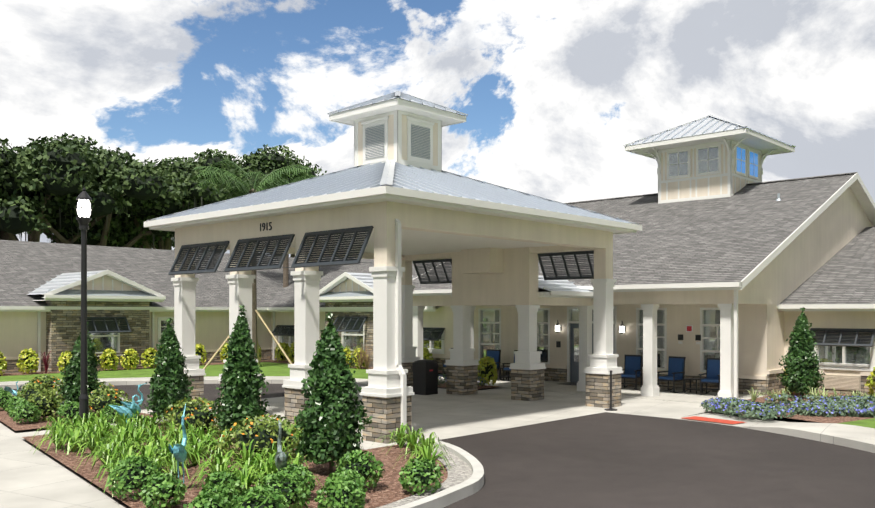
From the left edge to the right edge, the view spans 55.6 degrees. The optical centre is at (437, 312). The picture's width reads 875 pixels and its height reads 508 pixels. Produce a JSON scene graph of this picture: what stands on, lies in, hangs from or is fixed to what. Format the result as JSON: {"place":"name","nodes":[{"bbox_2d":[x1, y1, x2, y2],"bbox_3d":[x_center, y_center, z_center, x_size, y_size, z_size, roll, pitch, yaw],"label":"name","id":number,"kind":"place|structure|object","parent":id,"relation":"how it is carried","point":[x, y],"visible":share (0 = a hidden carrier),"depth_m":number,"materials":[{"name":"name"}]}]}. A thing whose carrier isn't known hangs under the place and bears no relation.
{"place":"outdoors","nodes":[
{"label":"outdoors","id":0,"kind":"place"},
{"bbox_2d":[0,360,874,507],"bbox_3d":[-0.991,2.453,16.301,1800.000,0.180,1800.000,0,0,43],"label":"ground","id":1,"kind":"structure","parent":0,"point":[561,445],"depth_m":14.47,"materials":[{"name":"asphalt"},{"name":"green plant"},{"name":"grass"}]},
{"bbox_2d":[4,379,21,395],"bbox_3d":[-11.401,2.147,22.316,0.322,0.732,0.632,0,0,-9],"label":"heron","id":2,"kind":"object","parent":1,"relation":"on","point":[12,391],"visible":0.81,"depth_m":22.28},
{"bbox_2d":[0,138,90,239],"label":"oak","id":3,"kind":"object","parent":1,"relation":"on","point":[5,164],"depth_m":54.31,"materials":[{"name":"green plant"}]},
{"bbox_2d":[0,135,155,247],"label":"oak","id":4,"kind":"object","parent":1,"relation":"on","point":[63,171],"visible":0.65,"depth_m":54.50,"materials":[{"name":"green plant"}]},
{"bbox_2d":[57,322,102,408],"bbox_3d":[-8.569,1.355,19.913,1.018,2.319,1.012,0,0,-27],"label":"holly","id":5,"kind":"object","parent":1,"relation":"on","point":[70,390],"visible":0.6,"depth_m":19.70,"materials":[{"name":"green plant"}]},
{"bbox_2d":[76,188,91,422],"bbox_3d":[-7.209,-0.048,16.933,0.324,5.120,0.324,0,0,43],"label":"lamp post","id":6,"kind":"object","parent":1,"relation":"on","point":[83,209],"visible":1,"depth_m":16.88,"materials":[{"name":"black metal"}]},
{"bbox_2d":[0,133,196,248],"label":"oak","id":7,"kind":"object","parent":1,"relation":"on","point":[133,182],"visible":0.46,"depth_m":57.77,"materials":[{"name":"green plant"}]},
{"bbox_2d":[109,394,140,422],"bbox_3d":[-6.224,2.079,16.538,0.614,0.868,0.156,0,0,-27],"label":"heron","id":8,"kind":"object","parent":1,"relation":"on","point":[121,410],"visible":0.81,"depth_m":16.51},
{"bbox_2d":[120,383,145,418],"bbox_3d":[-6.199,1.987,16.989,0.164,1.053,0.649,0,0,33],"label":"heron","id":9,"kind":"object","parent":1,"relation":"on","point":[128,406],"visible":0.6,"depth_m":16.96},
{"bbox_2d":[43,157,263,249],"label":"oak","id":10,"kind":"object","parent":1,"relation":"on","point":[202,197],"visible":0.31,"depth_m":62.55,"materials":[{"name":"green plant"}]},
{"bbox_2d":[139,237,174,249],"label":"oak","id":11,"kind":"object","parent":1,"relation":"on","point":[156,245],"depth_m":86.42,"materials":[{"name":"green plant"}]},
{"bbox_2d":[140,318,193,423],"bbox_3d":[-5.829,1.315,18.054,1.082,2.400,1.126,0,0,6],"label":"holly","id":12,"kind":"object","parent":1,"relation":"on","point":[169,380],"visible":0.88,"depth_m":17.81,"materials":[{"name":"green plant"}]},
{"bbox_2d":[168,404,186,482],"bbox_3d":[-3.542,1.893,11.365,0.172,1.241,0.578,0,0,3],"label":"heron","id":13,"kind":"object","parent":1,"relation":"on","point":[178,452],"visible":0.94,"depth_m":11.40},
{"bbox_2d":[91,144,300,252],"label":"oak","id":14,"kind":"object","parent":1,"relation":"on","point":[277,159],"visible":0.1,"depth_m":71.53,"materials":[{"name":"green plant"}]},
{"bbox_2d":[0,342,433,374],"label":"shrubs","id":15,"kind":"object","parent":1,"relation":"on","point":[29,360],"visible":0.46,"depth_m":34.49,"materials":[{"name":"plant"}]},
{"bbox_2d":[0,375,455,507],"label":"island plants","id":16,"kind":"object","parent":1,"relation":"on","point":[224,486],"visible":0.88,"depth_m":12.82,"materials":[{"name":"green plant"}]},
{"bbox_2d":[208,305,269,433],"bbox_3d":[-3.648,1.186,15.560,1.122,2.656,1.052,0,0,43],"label":"holly","id":17,"kind":"object","parent":1,"relation":"on","point":[243,383],"visible":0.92,"depth_m":15.39,"materials":[{"name":"green plant"}]},
{"bbox_2d":[155,148,326,254],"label":"oak","id":18,"kind":"object","parent":1,"relation":"on","point":[314,172],"visible":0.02,"depth_m":78.00,"materials":[{"name":"green plant"}]},
{"bbox_2d":[203,310,291,368],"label":"stakes","id":19,"kind":"object","parent":1,"relation":"on","point":[225,341],"visible":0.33,"depth_m":35.47,"materials":[{"name":"beige wood"}]},
{"bbox_2d":[191,160,312,359],"bbox_3d":[-7.971,-2.025,35.892,5.221,9.074,5.584,0,0,43],"label":"palm","id":20,"kind":"object","parent":1,"relation":"on","point":[241,186],"visible":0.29,"depth_m":35.88,"materials":[{"name":"green plant"}]},
{"bbox_2d":[238,172,316,287],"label":"palm","id":21,"kind":"object","parent":1,"relation":"on","point":[286,274],"visible":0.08,"depth_m":44.53,"materials":[{"name":"green plant"}]},
{"bbox_2d":[275,419,288,469],"bbox_3d":[-2.053,1.977,10.898,0.167,1.074,0.662,0,0,-17],"label":"heron","id":22,"kind":"object","parent":1,"relation":"on","point":[281,458],"visible":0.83,"depth_m":10.82},
{"bbox_2d":[290,312,373,472],"bbox_3d":[-1.659,1.256,12.691,1.232,2.516,1.234,0,0,43],"label":"holly","id":23,"kind":"object","parent":1,"relation":"on","point":[327,418],"visible":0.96,"depth_m":12.49,"materials":[{"name":"green plant"}]},
{"bbox_2d":[144,98,641,443],"bbox_3d":[-1.037,-1.323,21.784,8.980,7.670,9.480,0,0,43],"label":"porte cochere","id":24,"kind":"object","parent":1,"relation":"on","point":[493,253],"visible":0.9,"depth_m":20.35,"materials":[{"name":"paint"}]},
{"bbox_2d":[260,222,271,230],"bbox_3d":[-3.864,-1.928,18.691,0.432,0.182,0.016,0,0,43],"label":"house number","id":25,"kind":"object","parent":24,"relation":"attached to","point":[266,226],"visible":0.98,"depth_m":18.66,"materials":[{"name":"black metal"}]},
{"bbox_2d":[146,160,638,224],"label":"roof","id":26,"kind":"structure","parent":24,"relation":"on","point":[391,173],"depth_m":19.44,"materials":[{"name":"silver metal"}]},
{"bbox_2d":[327,91,467,116],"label":"cupola roof","id":27,"kind":"structure","parent":24,"relation":"on","point":[399,95],"depth_m":21.29,"materials":[{"name":"silver metal"}]},
{"bbox_2d":[412,359,438,394],"bbox_3d":[-0.373,1.984,25.455,0.580,1.057,0.580,0,0,43],"label":"trash can","id":28,"kind":"object","parent":1,"relation":"on","point":[425,376],"visible":0.96,"depth_m":25.26,"materials":[{"name":"black plastic"}]},
{"bbox_2d":[0,128,874,398],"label":"building","id":29,"kind":"structure","parent":1,"relation":"on","point":[730,259],"depth_m":30.11,"materials":[{"name":"paint"}]},
{"bbox_2d":[451,276,592,305],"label":"roof","id":30,"kind":"structure","parent":29,"relation":"attached to","point":[564,293],"depth_m":24.86,"materials":[{"name":"paint"}]},
{"bbox_2d":[624,115,795,146],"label":"tower roof","id":31,"kind":"structure","parent":29,"relation":"on","point":[709,124],"depth_m":32.49,"materials":[{"name":"silver metal"}]},
{"bbox_2d":[479,349,502,379],"bbox_3d":[1.978,1.952,30.972,0.630,1.122,0.960,0,0,31],"label":"chair","id":32,"kind":"object","parent":1,"relation":"on","point":[495,354],"visible":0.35,"depth_m":31.06,"materials":[{"name":"blue fabric"}]},
{"bbox_2d":[499,367,510,380],"bbox_3d":[2.571,2.277,30.494,0.440,0.470,0.440,0,0,43],"label":"table","id":33,"kind":"object","parent":1,"relation":"on","point":[506,374],"visible":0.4,"depth_m":30.43,"materials":[{"name":"black metal"}]},
{"bbox_2d":[500,350,517,380],"bbox_3d":[2.823,1.952,30.193,0.960,1.122,0.630,0,0,-37],"label":"chair","id":34,"kind":"object","parent":1,"relation":"on","point":[506,369],"visible":0.31,"depth_m":30.21,"materials":[{"name":"black metal"}]},
{"bbox_2d":[605,370,616,410],"bbox_3d":[4.447,2.002,21.285,0.331,1.020,0.340,0,0,43],"label":"stanchion","id":35,"kind":"object","parent":1,"relation":"on","point":[610,409],"visible":0.94,"depth_m":21.26,"materials":[{"name":"grey metal"}]},
{"bbox_2d":[621,355,641,389],"bbox_3d":[6.288,1.952,26.999,0.630,1.122,0.960,0,0,33],"label":"chair","id":36,"kind":"object","parent":1,"relation":"on","point":[632,369],"visible":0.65,"depth_m":27.07,"materials":[{"name":"blue fabric"}]},
{"bbox_2d":[438,356,874,419],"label":"bed plants","id":37,"kind":"object","parent":1,"relation":"on","point":[824,405],"visible":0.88,"depth_m":20.05,"materials":[{"name":"green plant"}]},
{"bbox_2d":[657,356,687,392],"bbox_3d":[7.351,1.952,26.019,0.960,1.122,0.630,0,0,-39],"label":"chair","id":38,"kind":"object","parent":1,"relation":"on","point":[676,369],"visible":0.9,"depth_m":26.00,"materials":[{"name":"blue fabric"}]},
{"bbox_2d":[683,378,702,393],"bbox_3d":[7.888,2.277,25.593,0.440,0.470,0.440,0,0,43],"label":"table","id":39,"kind":"object","parent":1,"relation":"on","point":[690,388],"visible":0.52,"depth_m":25.58,"materials":[{"name":"black metal"}]},
{"bbox_2d":[698,358,719,394],"bbox_3d":[8.343,1.952,25.105,0.630,1.122,0.960,0,0,38],"label":"chair","id":40,"kind":"object","parent":1,"relation":"on","point":[712,373],"visible":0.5,"depth_m":25.23,"materials":[{"name":"blue fabric"}]},
{"bbox_2d":[777,307,825,396],"bbox_3d":[10.188,1.183,23.318,1.265,2.660,1.264,0,0,43],"label":"holly","id":41,"kind":"object","parent":1,"relation":"on","point":[802,371],"visible":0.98,"depth_m":23.12,"materials":[{"name":"green plant"}]},
{"bbox_2d":[0,0,874,256],"label":"sky","id":42,"kind":"structure","parent":0,"point":[552,93],"materials":[{"name":"white"}]},
{"bbox_2d":[441,348,452,373],"bbox_3d":[0.620,1.952,32.224,0.630,1.122,0.960,0,0,35],"label":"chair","id":43,"kind":"object","parent":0,"point":[443,366],"visible":0.08,"depth_m":32.12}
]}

